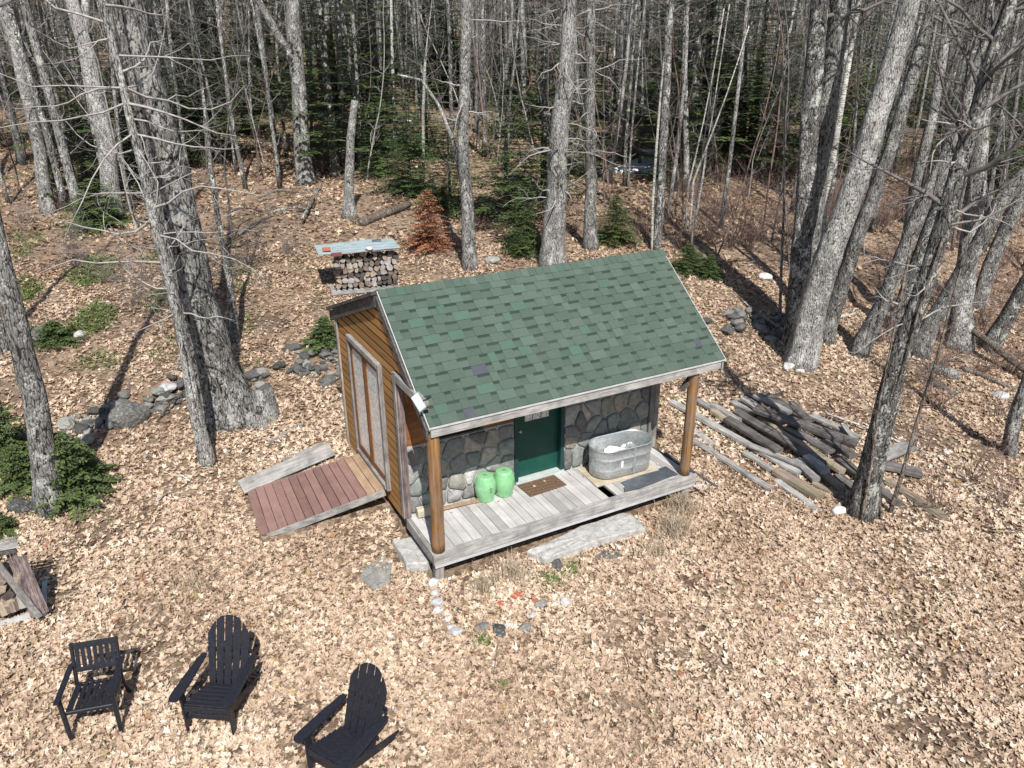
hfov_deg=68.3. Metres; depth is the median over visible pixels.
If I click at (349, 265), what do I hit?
firewood log
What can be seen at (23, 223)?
bush
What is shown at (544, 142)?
fir tree
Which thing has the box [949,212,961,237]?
bush
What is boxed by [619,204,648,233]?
bush
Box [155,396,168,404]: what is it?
wall stone
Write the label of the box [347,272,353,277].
firewood log
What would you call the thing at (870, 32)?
tree
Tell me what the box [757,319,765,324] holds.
wall stone
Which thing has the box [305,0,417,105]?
fir tree
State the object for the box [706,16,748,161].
sapling
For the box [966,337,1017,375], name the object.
bush
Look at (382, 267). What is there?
firewood log
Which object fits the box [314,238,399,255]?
sheet metal
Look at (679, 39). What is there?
tree
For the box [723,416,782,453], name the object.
timber
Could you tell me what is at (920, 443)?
bush
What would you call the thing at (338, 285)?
firewood log
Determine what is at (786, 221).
sapling
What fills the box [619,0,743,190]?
tree
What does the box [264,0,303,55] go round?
sapling
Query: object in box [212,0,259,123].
tree
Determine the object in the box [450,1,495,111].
tree
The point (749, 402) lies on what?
timber
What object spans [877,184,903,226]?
bush
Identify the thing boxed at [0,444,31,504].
fir tree
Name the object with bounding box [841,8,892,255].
sapling
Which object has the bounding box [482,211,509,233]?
bush
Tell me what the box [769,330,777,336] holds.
wall stone
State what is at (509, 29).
tree
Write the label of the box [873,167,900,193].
bush
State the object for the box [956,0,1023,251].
tree
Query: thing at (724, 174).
bush
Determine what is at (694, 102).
fir tree
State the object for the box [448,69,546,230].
fir tree
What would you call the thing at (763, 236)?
bush
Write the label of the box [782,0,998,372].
tree
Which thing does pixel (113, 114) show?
fir tree
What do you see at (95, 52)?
tree
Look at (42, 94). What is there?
fir tree
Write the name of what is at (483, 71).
tree
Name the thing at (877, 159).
tree
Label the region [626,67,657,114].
fir tree
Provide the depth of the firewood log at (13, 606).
10.45 m
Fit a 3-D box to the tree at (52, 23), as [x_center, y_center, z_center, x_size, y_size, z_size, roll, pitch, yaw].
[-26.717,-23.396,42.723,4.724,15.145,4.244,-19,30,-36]
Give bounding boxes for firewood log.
[0,561,9,585]
[0,567,12,593]
[0,594,9,616]
[1,587,14,600]
[3,598,14,606]
[7,584,20,612]
[13,559,22,581]
[16,581,25,608]
[332,261,340,268]
[333,269,340,277]
[334,266,341,273]
[334,276,341,283]
[335,281,341,288]
[341,277,347,282]
[342,265,347,273]
[344,260,352,268]
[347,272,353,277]
[347,276,354,282]
[349,255,355,262]
[353,271,359,277]
[354,255,362,261]
[358,281,363,287]
[362,264,368,270]
[363,275,370,280]
[363,278,371,286]
[366,252,371,260]
[369,270,376,276]
[372,259,379,265]
[373,264,380,270]
[379,263,385,269]
[379,274,387,279]
[381,252,386,260]
[382,258,390,264]
[384,263,392,270]
[385,251,391,258]
[391,270,396,279]
[392,251,398,258]
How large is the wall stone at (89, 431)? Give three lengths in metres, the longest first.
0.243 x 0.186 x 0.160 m
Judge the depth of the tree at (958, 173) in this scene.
11.04 m
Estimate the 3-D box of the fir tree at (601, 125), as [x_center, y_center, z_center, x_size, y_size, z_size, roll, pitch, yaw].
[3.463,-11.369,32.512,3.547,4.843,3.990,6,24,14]
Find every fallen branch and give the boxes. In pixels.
[152,392,182,423]
[155,488,174,501]
[177,474,193,482]
[227,206,273,213]
[237,203,295,235]
[258,188,315,197]
[270,206,337,214]
[270,421,305,442]
[281,443,322,460]
[301,182,322,219]
[740,298,782,330]
[841,311,858,317]
[942,357,975,363]
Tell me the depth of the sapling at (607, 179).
26.36 m
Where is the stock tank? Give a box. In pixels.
[588,429,652,478]
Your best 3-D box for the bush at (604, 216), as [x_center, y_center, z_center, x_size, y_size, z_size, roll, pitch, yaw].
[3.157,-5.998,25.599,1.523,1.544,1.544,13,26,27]
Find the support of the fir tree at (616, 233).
on the ground at (366, 202)
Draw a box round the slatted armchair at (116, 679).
[53,635,131,740]
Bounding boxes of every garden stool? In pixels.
[474,471,495,502]
[494,466,514,497]
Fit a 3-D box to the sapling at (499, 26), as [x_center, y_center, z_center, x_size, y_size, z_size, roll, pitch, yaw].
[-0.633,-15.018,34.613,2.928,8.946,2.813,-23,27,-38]
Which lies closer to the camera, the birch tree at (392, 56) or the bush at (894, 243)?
the bush at (894, 243)
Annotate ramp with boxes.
[248,454,385,535]
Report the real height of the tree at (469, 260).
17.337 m
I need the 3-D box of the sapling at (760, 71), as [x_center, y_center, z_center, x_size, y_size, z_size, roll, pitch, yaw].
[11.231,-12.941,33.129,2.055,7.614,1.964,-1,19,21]
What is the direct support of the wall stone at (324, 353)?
on the ground at (366, 202)
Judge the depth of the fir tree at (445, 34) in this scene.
52.39 m
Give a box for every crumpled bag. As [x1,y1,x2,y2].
[604,446,625,451]
[620,442,636,447]
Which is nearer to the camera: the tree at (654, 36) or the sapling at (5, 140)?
the sapling at (5, 140)
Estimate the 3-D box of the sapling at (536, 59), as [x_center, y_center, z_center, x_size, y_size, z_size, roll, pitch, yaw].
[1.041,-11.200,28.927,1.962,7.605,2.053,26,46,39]
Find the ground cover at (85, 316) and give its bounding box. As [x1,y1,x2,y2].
[5,213,329,371]
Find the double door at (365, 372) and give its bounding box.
[345,333,391,491]
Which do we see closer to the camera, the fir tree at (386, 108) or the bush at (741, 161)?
the bush at (741, 161)
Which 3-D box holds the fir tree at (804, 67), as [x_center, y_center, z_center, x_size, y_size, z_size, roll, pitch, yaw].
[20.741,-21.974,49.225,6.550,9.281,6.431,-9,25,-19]
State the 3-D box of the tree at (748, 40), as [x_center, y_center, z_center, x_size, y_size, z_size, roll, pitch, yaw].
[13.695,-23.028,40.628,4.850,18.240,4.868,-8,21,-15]
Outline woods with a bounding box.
[0,0,1023,121]
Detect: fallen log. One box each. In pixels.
[357,201,411,226]
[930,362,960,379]
[931,379,957,396]
[960,365,1017,390]
[971,328,1023,372]
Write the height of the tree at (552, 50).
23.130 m
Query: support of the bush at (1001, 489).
on the ground at (366, 202)
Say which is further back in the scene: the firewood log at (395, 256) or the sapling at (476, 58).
the sapling at (476, 58)
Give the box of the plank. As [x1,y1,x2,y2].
[238,443,334,493]
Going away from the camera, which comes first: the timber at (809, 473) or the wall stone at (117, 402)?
the timber at (809, 473)
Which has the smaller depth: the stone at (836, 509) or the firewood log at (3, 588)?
the firewood log at (3, 588)
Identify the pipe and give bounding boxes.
[693,482,707,486]
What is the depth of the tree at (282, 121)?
33.53 m
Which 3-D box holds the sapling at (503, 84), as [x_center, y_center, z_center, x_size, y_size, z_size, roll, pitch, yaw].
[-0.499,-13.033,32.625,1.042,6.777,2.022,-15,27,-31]
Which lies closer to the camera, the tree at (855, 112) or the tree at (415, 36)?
the tree at (855, 112)
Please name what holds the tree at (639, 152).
on the ground at (366, 202)
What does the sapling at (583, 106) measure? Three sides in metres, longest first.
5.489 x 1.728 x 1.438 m
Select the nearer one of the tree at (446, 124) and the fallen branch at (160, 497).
the fallen branch at (160, 497)
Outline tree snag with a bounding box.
[341,100,358,218]
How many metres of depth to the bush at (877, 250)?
24.26 m
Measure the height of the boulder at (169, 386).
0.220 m
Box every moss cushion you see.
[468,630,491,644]
[495,678,511,690]
[560,557,595,580]
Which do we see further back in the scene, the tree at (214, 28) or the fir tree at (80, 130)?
the tree at (214, 28)
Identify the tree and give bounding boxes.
[0,0,57,214]
[0,0,61,118]
[0,0,68,517]
[0,0,78,151]
[0,0,113,139]
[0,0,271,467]
[0,1,67,185]
[0,3,51,129]
[0,11,37,125]
[0,11,180,195]
[0,18,56,163]
[0,28,22,204]
[0,31,36,165]
[0,97,10,355]
[0,400,28,477]
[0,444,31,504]
[0,512,25,544]
[1,0,87,177]
[1,1,110,115]
[3,0,85,211]
[5,0,88,218]
[11,0,126,162]
[18,0,104,145]
[19,0,83,172]
[23,431,125,521]
[25,52,94,158]
[32,320,90,349]
[33,3,97,113]
[35,0,64,83]
[39,0,163,211]
[42,1,163,77]
[44,80,91,145]
[46,0,73,56]
[49,177,142,231]
[51,0,161,179]
[53,0,149,122]
[61,2,113,127]
[64,6,125,127]
[64,437,117,483]
[65,0,124,217]
[68,0,244,121]
[73,67,143,161]
[90,0,186,106]
[105,0,289,116]
[108,1,233,101]
[110,0,258,434]
[126,119,216,168]
[139,20,241,153]
[142,0,209,117]
[144,0,207,125]
[146,50,223,159]
[147,0,186,140]
[149,0,222,150]
[153,0,216,185]
[156,0,265,60]
[157,0,231,103]
[157,0,239,163]
[160,0,190,92]
[162,16,286,159]
[165,0,240,343]
[177,0,203,114]
[178,0,260,189]
[182,0,232,120]
[194,0,262,174]
[195,32,292,134]
[200,0,318,114]
[201,0,264,138]
[206,0,228,109]
[206,0,239,75]
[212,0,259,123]
[216,0,322,188]
[222,1,253,64]
[223,0,346,95]
[225,1,234,64]
[226,0,306,156]
[239,0,433,149]
[242,1,286,65]
[243,0,408,175]
[250,0,314,112]
[252,0,354,117]
[254,1,279,160]
[255,0,315,185]
[262,0,274,96]
[262,0,275,84]
[262,0,307,117]
[283,0,333,105]
[283,0,391,159]
[288,0,454,153]
[300,0,331,139]
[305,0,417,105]
[306,0,378,170]
[316,0,427,75]
[319,0,398,79]
[322,0,329,155]
[330,0,386,140]
[335,0,345,167]
[336,0,375,171]
[344,72,372,122]
[348,2,381,143]
[355,93,411,178]
[358,3,367,62]
[359,0,408,105]
[359,99,445,194]
[367,6,407,71]
[372,70,402,120]
[377,0,403,156]
[380,0,489,85]
[380,1,437,124]
[381,0,416,113]
[381,0,418,132]
[381,1,409,98]
[382,0,438,140]
[382,0,459,81]
[382,1,410,98]
[382,1,457,75]
[384,0,412,89]
[390,92,456,160]
[391,0,460,97]
[397,69,471,176]
[398,190,460,253]
[399,0,457,185]
[400,0,436,145]
[400,7,443,119]
[402,0,425,99]
[404,0,494,107]
[409,117,485,217]
[410,0,475,99]
[423,0,444,109]
[426,0,484,162]
[426,38,492,106]
[436,0,535,271]
[441,1,459,80]
[442,0,493,120]
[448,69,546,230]
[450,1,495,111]
[451,0,532,157]
[452,0,479,95]
[456,2,478,110]
[458,0,509,133]
[471,25,497,94]
[472,0,540,101]
[474,0,557,163]
[479,39,602,203]
[479,43,540,136]
[484,0,515,104]
[484,0,537,130]
[485,0,503,97]
[485,2,512,85]
[493,176,565,257]
[498,0,581,109]
[499,0,615,106]
[501,0,584,194]
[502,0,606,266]
[502,1,540,96]
[503,0,583,138]
[504,228,531,258]
[516,0,541,116]
[516,0,656,98]
[521,1,550,116]
[523,0,602,109]
[524,0,581,113]
[529,1,557,88]
[530,0,581,122]
[532,1,541,99]
[533,0,609,91]
[534,3,638,139]
[543,0,618,176]
[547,0,651,250]
[553,12,608,131]
[567,63,632,176]
[573,0,800,172]
[573,16,655,119]
[577,0,619,134]
[580,0,644,164]
[596,0,633,124]
[596,195,642,245]
[597,0,620,104]
[597,0,693,185]
[599,1,636,121]
[606,0,657,154]
[606,0,681,162]
[606,0,797,160]
[607,0,661,183]
[608,2,681,122]
[615,0,684,124]
[615,0,693,152]
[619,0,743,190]
[621,2,664,146]
[626,0,681,113]
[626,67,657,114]
[627,0,660,186]
[628,0,685,249]
[629,0,689,73]
[633,1,742,144]
[633,8,648,95]
[635,0,660,66]
[641,98,714,184]
[648,0,721,213]
[652,0,779,147]
[653,0,709,249]
[654,6,705,96]
[669,243,712,275]
[674,2,682,77]
[675,0,771,99]
[677,6,694,95]
[682,70,759,173]
[693,254,726,279]
[696,0,806,159]
[696,36,771,133]
[698,1,838,179]
[699,6,737,100]
[700,0,781,153]
[700,1,741,112]
[705,0,734,87]
[705,0,772,227]
[709,0,793,149]
[725,2,739,79]
[727,54,788,159]
[729,0,742,59]
[735,27,774,93]
[736,0,787,131]
[747,0,779,109]
[749,0,799,138]
[750,7,806,82]
[752,0,806,158]
[762,0,804,106]
[762,0,910,172]
[769,2,864,209]
[770,17,877,147]
[771,16,919,162]
[772,0,806,159]
[775,27,807,98]
[776,118,849,177]
[778,0,808,130]
[778,2,809,93]
[781,0,886,342]
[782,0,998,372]
[784,0,862,105]
[784,1,809,102]
[787,0,809,122]
[796,0,876,209]
[797,0,810,144]
[811,0,878,263]
[820,0,886,239]
[823,0,936,345]
[836,0,1023,523]
[837,80,909,171]
[839,0,880,305]
[841,3,877,155]
[844,0,916,125]
[846,2,877,112]
[846,15,924,134]
[847,0,1023,357]
[848,0,870,81]
[848,0,886,95]
[848,0,936,133]
[854,0,966,232]
[854,4,923,101]
[859,2,889,96]
[861,0,898,90]
[862,0,978,282]
[866,13,937,101]
[867,0,898,76]
[868,16,926,168]
[869,0,937,182]
[880,2,943,157]
[884,7,954,173]
[885,0,994,335]
[900,93,958,167]
[903,19,962,125]
[908,0,974,162]
[911,92,1023,359]
[912,1,1019,186]
[912,37,967,124]
[919,60,933,101]
[922,0,978,138]
[925,0,980,150]
[927,0,1023,353]
[932,0,976,107]
[941,1,1023,250]
[942,1,980,132]
[955,5,975,88]
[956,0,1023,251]
[958,81,1023,210]
[959,4,1022,225]
[963,0,1023,202]
[973,106,1023,311]
[978,84,1023,353]
[988,18,1023,161]
[988,55,1023,170]
[989,10,1023,143]
[989,20,1023,192]
[990,64,1023,140]
[992,30,1023,110]
[999,200,1023,457]
[1016,90,1023,272]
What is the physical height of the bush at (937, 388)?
1.568 m
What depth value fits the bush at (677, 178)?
30.35 m
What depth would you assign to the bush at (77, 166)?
29.66 m
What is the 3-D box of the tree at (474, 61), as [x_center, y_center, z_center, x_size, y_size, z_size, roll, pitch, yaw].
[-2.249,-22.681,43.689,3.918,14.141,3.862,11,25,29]
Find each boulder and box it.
[106,402,150,429]
[159,382,176,391]
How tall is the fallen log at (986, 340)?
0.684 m
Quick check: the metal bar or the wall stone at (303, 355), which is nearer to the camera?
the metal bar
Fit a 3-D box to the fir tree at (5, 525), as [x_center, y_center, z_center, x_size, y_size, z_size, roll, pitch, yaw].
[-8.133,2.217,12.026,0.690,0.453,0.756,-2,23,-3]
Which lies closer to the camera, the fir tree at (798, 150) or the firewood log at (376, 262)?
the firewood log at (376, 262)
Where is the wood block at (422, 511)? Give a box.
[416,505,430,517]
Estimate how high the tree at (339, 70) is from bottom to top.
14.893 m
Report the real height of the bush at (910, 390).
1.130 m
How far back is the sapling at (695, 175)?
24.96 m
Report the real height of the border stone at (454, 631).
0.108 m
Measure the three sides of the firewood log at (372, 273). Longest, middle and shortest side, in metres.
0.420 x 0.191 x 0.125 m
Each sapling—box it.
[0,24,43,107]
[0,47,26,157]
[0,48,19,188]
[5,5,89,187]
[22,34,143,199]
[23,40,91,143]
[35,10,116,157]
[35,22,81,136]
[49,16,82,134]
[56,0,121,123]
[57,1,79,118]
[65,0,96,180]
[70,0,138,232]
[159,2,222,163]
[160,2,190,68]
[166,10,210,190]
[172,2,223,164]
[203,0,260,241]
[207,1,264,167]
[223,0,265,179]
[245,10,302,182]
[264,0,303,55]
[268,49,316,157]
[300,0,322,110]
[346,0,370,161]
[353,1,373,152]
[360,4,377,160]
[363,0,390,180]
[398,24,420,130]
[404,0,457,115]
[411,12,444,113]
[454,23,472,127]
[471,3,495,148]
[471,23,504,161]
[472,14,497,130]
[472,16,499,125]
[473,0,524,169]
[475,2,505,148]
[484,3,515,157]
[491,0,513,162]
[501,10,560,158]
[508,0,535,158]
[513,18,540,127]
[517,4,549,135]
[529,0,579,88]
[538,2,560,125]
[548,0,603,184]
[550,2,621,161]
[573,0,600,83]
[574,2,595,133]
[574,50,597,183]
[575,16,640,206]
[578,0,606,122]
[595,1,623,207]
[608,1,627,131]
[625,0,658,155]
[639,2,678,199]
[644,23,682,186]
[649,2,683,131]
[654,10,712,241]
[655,25,694,192]
[666,17,711,159]
[684,4,731,229]
[688,72,728,249]
[689,15,749,229]
[694,0,737,226]
[694,37,729,186]
[704,15,801,258]
[706,11,756,136]
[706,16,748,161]
[729,0,806,242]
[747,0,786,173]
[747,40,805,200]
[749,47,804,185]
[758,64,802,267]
[760,0,789,106]
[760,1,808,239]
[761,1,780,103]
[765,15,777,152]
[769,60,803,325]
[771,64,804,176]
[785,3,809,153]
[802,8,857,166]
[833,49,871,203]
[840,58,870,135]
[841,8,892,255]
[851,221,931,522]
[854,219,963,477]
[856,323,899,519]
[863,238,1006,514]
[902,55,932,164]
[924,5,978,182]
[938,0,972,155]
[992,91,1022,228]
[1007,13,1023,180]
[1016,147,1022,233]
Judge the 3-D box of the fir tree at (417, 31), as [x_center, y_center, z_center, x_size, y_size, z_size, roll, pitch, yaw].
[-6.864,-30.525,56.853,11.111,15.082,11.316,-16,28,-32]
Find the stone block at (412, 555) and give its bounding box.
[392,536,431,570]
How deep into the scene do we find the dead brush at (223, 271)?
20.82 m
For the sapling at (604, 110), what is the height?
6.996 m
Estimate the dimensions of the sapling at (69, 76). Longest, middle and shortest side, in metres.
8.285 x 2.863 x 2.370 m
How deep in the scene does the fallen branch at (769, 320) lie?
20.50 m
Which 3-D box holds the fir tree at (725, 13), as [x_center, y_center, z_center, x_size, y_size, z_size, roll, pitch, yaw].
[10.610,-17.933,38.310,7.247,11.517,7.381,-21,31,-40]
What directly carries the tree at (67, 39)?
on the ground at (366, 202)
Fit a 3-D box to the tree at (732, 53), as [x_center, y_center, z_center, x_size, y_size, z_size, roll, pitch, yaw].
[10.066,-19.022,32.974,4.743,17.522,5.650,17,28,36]
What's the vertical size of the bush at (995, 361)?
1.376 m
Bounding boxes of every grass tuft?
[169,561,220,600]
[464,561,501,604]
[473,548,550,601]
[523,566,574,593]
[633,531,688,572]
[640,501,727,562]
[661,489,706,522]
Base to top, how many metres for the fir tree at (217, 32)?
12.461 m
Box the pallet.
[328,282,399,295]
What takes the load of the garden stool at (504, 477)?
on the shed
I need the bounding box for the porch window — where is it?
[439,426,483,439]
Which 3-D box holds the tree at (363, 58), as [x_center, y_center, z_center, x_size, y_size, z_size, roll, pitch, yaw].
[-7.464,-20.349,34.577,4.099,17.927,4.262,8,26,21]
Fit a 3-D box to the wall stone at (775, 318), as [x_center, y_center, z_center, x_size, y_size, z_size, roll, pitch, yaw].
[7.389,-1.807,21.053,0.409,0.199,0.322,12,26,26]
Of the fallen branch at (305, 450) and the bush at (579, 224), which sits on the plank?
the fallen branch at (305, 450)
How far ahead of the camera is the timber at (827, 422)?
15.87 m
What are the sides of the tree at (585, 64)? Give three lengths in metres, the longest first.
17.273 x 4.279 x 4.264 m
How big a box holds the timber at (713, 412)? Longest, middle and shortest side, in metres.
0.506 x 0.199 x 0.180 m
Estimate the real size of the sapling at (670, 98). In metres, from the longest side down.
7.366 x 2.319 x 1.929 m
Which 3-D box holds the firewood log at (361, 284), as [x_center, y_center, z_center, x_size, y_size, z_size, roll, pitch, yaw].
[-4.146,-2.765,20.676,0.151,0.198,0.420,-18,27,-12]
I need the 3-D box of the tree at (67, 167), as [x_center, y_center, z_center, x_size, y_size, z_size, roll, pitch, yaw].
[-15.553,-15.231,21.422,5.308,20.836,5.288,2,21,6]
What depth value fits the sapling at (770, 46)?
38.24 m
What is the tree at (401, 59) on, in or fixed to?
on the ground at (366, 202)
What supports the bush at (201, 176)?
on the ground at (366, 202)
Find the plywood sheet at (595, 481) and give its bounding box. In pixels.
[577,463,657,486]
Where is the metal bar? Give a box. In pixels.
[664,452,716,486]
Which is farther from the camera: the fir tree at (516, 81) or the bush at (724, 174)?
the fir tree at (516, 81)
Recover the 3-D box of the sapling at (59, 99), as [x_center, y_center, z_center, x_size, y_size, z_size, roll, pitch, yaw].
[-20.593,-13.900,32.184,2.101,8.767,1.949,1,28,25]
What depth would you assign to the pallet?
20.54 m
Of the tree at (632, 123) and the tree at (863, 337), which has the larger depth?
the tree at (632, 123)
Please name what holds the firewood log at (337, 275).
on the firewood log at (338, 280)
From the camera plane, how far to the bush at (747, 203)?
27.54 m
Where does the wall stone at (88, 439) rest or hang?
on the ground at (366, 202)
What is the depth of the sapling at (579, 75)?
42.39 m
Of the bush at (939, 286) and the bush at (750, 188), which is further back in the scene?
the bush at (750, 188)
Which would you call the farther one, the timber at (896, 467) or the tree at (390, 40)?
the tree at (390, 40)
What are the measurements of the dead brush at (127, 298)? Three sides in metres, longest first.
1.413 x 1.314 x 1.031 m
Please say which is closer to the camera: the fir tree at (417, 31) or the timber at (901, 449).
the timber at (901, 449)
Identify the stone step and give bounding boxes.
[526,513,645,563]
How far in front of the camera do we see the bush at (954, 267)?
22.80 m
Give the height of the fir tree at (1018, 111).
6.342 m
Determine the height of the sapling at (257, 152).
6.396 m
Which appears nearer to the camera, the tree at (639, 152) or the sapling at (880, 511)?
the sapling at (880, 511)
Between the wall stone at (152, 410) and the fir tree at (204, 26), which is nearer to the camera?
the wall stone at (152, 410)
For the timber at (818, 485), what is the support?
on the ground at (366, 202)
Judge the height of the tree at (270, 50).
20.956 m
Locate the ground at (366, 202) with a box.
[0,0,1023,767]
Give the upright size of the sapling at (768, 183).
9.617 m
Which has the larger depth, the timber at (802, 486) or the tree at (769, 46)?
the tree at (769, 46)
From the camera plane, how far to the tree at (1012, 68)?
31.55 m
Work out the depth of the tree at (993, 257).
21.57 m
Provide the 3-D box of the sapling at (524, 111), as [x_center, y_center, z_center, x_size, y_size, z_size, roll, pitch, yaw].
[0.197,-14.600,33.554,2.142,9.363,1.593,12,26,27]
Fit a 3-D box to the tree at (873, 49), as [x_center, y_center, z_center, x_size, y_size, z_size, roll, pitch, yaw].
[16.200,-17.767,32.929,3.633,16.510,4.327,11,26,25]
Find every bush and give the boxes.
[3,199,32,230]
[50,192,71,216]
[59,155,91,176]
[191,156,205,182]
[201,212,223,233]
[252,204,272,223]
[287,182,318,211]
[474,214,498,230]
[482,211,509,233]
[565,203,583,233]
[566,205,583,232]
[571,199,584,214]
[596,194,611,229]
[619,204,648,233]
[627,178,708,225]
[629,201,654,233]
[633,216,650,242]
[664,206,722,250]
[666,163,689,190]
[667,163,691,191]
[676,160,718,197]
[676,190,718,245]
[679,167,721,202]
[685,198,730,240]
[693,171,754,215]
[694,194,769,247]
[695,182,744,218]
[697,140,727,180]
[704,192,778,246]
[706,147,744,190]
[710,170,754,214]
[714,131,755,174]
[721,133,762,172]
[723,168,757,197]
[724,144,754,172]
[737,190,762,214]
[737,203,778,241]
[740,175,763,196]
[740,221,773,250]
[741,193,786,242]
[744,155,768,180]
[752,153,796,186]
[753,125,785,170]
[754,179,795,225]
[759,182,794,215]
[767,196,793,246]
[771,199,793,232]
[826,172,874,224]
[828,188,892,228]
[835,150,872,196]
[842,293,902,341]
[844,283,898,342]
[860,283,909,344]
[862,254,887,289]
[863,184,903,230]
[864,163,909,225]
[865,222,897,264]
[867,225,913,277]
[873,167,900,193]
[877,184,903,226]
[879,197,901,225]
[882,229,914,254]
[884,145,913,171]
[885,176,921,220]
[885,185,906,222]
[885,354,931,379]
[890,179,907,212]
[892,152,916,177]
[896,142,938,180]
[899,399,954,457]
[900,371,938,407]
[901,132,921,160]
[905,439,994,517]
[908,331,962,382]
[908,342,975,411]
[920,303,989,367]
[930,256,986,302]
[936,250,999,289]
[941,231,957,263]
[942,423,1022,482]
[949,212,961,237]
[959,432,1023,509]
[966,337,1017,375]
[966,365,1019,417]
[973,272,1016,327]
[974,282,1018,337]
[976,288,1002,326]
[979,252,1020,280]
[980,327,1023,371]
[986,226,1022,267]
[987,332,1023,378]
[989,269,1014,303]
[993,292,1023,331]
[997,247,1023,290]
[998,236,1019,269]
[1002,316,1023,359]
[1007,241,1023,263]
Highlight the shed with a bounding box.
[326,249,725,579]
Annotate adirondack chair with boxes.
[168,615,262,734]
[293,662,398,767]
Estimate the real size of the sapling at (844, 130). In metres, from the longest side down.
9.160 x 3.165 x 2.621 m
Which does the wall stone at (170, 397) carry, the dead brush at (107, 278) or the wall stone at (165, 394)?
the wall stone at (165, 394)
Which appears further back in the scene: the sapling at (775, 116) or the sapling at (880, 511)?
the sapling at (775, 116)
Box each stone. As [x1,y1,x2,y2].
[5,498,30,513]
[31,326,48,341]
[56,416,74,429]
[74,330,83,337]
[74,423,88,433]
[80,434,94,446]
[83,428,93,434]
[87,406,105,415]
[91,417,102,427]
[98,404,110,408]
[98,411,109,417]
[101,414,107,421]
[105,418,113,429]
[109,400,123,408]
[116,391,130,398]
[144,396,154,401]
[144,402,153,408]
[150,404,162,412]
[151,387,166,396]
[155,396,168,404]
[155,405,169,414]
[158,392,171,397]
[164,393,175,401]
[167,374,177,379]
[169,398,180,404]
[176,382,184,389]
[243,369,261,379]
[254,381,264,387]
[255,383,272,390]
[256,367,267,378]
[272,363,279,368]
[275,361,284,368]
[282,343,301,351]
[291,364,302,373]
[294,358,303,364]
[298,369,309,376]
[299,352,309,359]
[302,359,310,367]
[307,349,315,355]
[308,365,314,370]
[318,351,333,356]
[319,348,329,358]
[319,365,327,371]
[320,375,335,386]
[330,347,337,354]
[361,555,391,590]
[428,578,438,586]
[430,589,439,595]
[431,597,442,605]
[433,605,443,613]
[442,615,450,621]
[446,624,453,629]
[449,627,462,636]
[476,622,488,630]
[484,255,499,264]
[493,623,505,636]
[519,623,530,631]
[529,612,535,618]
[534,599,547,607]
[551,558,562,570]
[560,596,569,606]
[593,550,619,561]
[703,317,712,323]
[720,310,733,316]
[720,327,733,334]
[727,313,739,319]
[731,322,746,326]
[734,324,746,331]
[736,310,745,317]
[745,307,754,313]
[750,314,759,319]
[754,323,767,332]
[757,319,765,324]
[758,273,772,279]
[764,335,776,342]
[767,323,774,329]
[769,316,777,320]
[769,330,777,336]
[783,362,794,370]
[831,505,846,514]
[992,391,1009,399]
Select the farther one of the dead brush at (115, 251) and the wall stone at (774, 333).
the dead brush at (115, 251)
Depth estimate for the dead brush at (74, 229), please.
22.99 m
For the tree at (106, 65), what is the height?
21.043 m
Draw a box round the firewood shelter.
[0,537,48,625]
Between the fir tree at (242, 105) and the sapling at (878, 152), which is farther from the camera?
the fir tree at (242, 105)
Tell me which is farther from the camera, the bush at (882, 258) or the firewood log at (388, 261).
the bush at (882, 258)
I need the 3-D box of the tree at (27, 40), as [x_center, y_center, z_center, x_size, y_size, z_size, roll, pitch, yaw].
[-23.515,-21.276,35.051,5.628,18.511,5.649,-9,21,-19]
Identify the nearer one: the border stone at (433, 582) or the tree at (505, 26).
the border stone at (433, 582)
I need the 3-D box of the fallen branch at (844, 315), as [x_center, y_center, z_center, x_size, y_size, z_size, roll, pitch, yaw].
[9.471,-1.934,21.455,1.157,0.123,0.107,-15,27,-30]
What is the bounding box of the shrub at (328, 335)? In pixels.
[300,315,336,352]
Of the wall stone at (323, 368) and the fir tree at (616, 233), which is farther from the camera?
the fir tree at (616, 233)
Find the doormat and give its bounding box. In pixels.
[517,475,565,496]
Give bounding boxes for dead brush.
[1,188,47,221]
[27,294,68,326]
[46,219,81,248]
[49,231,94,268]
[52,234,86,262]
[65,212,93,240]
[78,234,127,283]
[104,241,131,260]
[105,254,131,270]
[112,249,155,280]
[114,269,148,309]
[127,274,151,292]
[127,276,155,307]
[136,281,168,311]
[137,251,163,282]
[209,235,243,278]
[211,259,223,279]
[217,284,236,309]
[220,239,252,270]
[233,223,265,250]
[235,243,263,262]
[241,209,286,237]
[241,259,272,285]
[276,225,309,255]
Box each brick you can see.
[322,247,330,250]
[331,252,341,256]
[510,590,522,598]
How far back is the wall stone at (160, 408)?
15.66 m
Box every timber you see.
[668,400,801,475]
[693,437,772,490]
[694,429,715,445]
[697,399,710,410]
[709,408,725,422]
[710,402,742,421]
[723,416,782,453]
[730,399,757,416]
[733,408,826,463]
[740,396,784,425]
[742,450,775,472]
[748,443,805,467]
[752,393,792,414]
[752,404,858,448]
[757,416,845,473]
[761,391,814,422]
[771,467,825,500]
[774,479,820,510]
[783,425,834,454]
[789,400,808,414]
[793,457,820,481]
[802,454,829,474]
[810,413,860,438]
[811,433,857,459]
[811,482,838,496]
[817,472,845,491]
[833,473,852,489]
[835,457,857,477]
[841,424,858,443]
[881,486,902,506]
[883,478,947,519]
[885,461,922,478]
[887,440,916,460]
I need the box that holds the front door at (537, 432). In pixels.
[518,408,557,476]
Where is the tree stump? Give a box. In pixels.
[245,388,280,429]

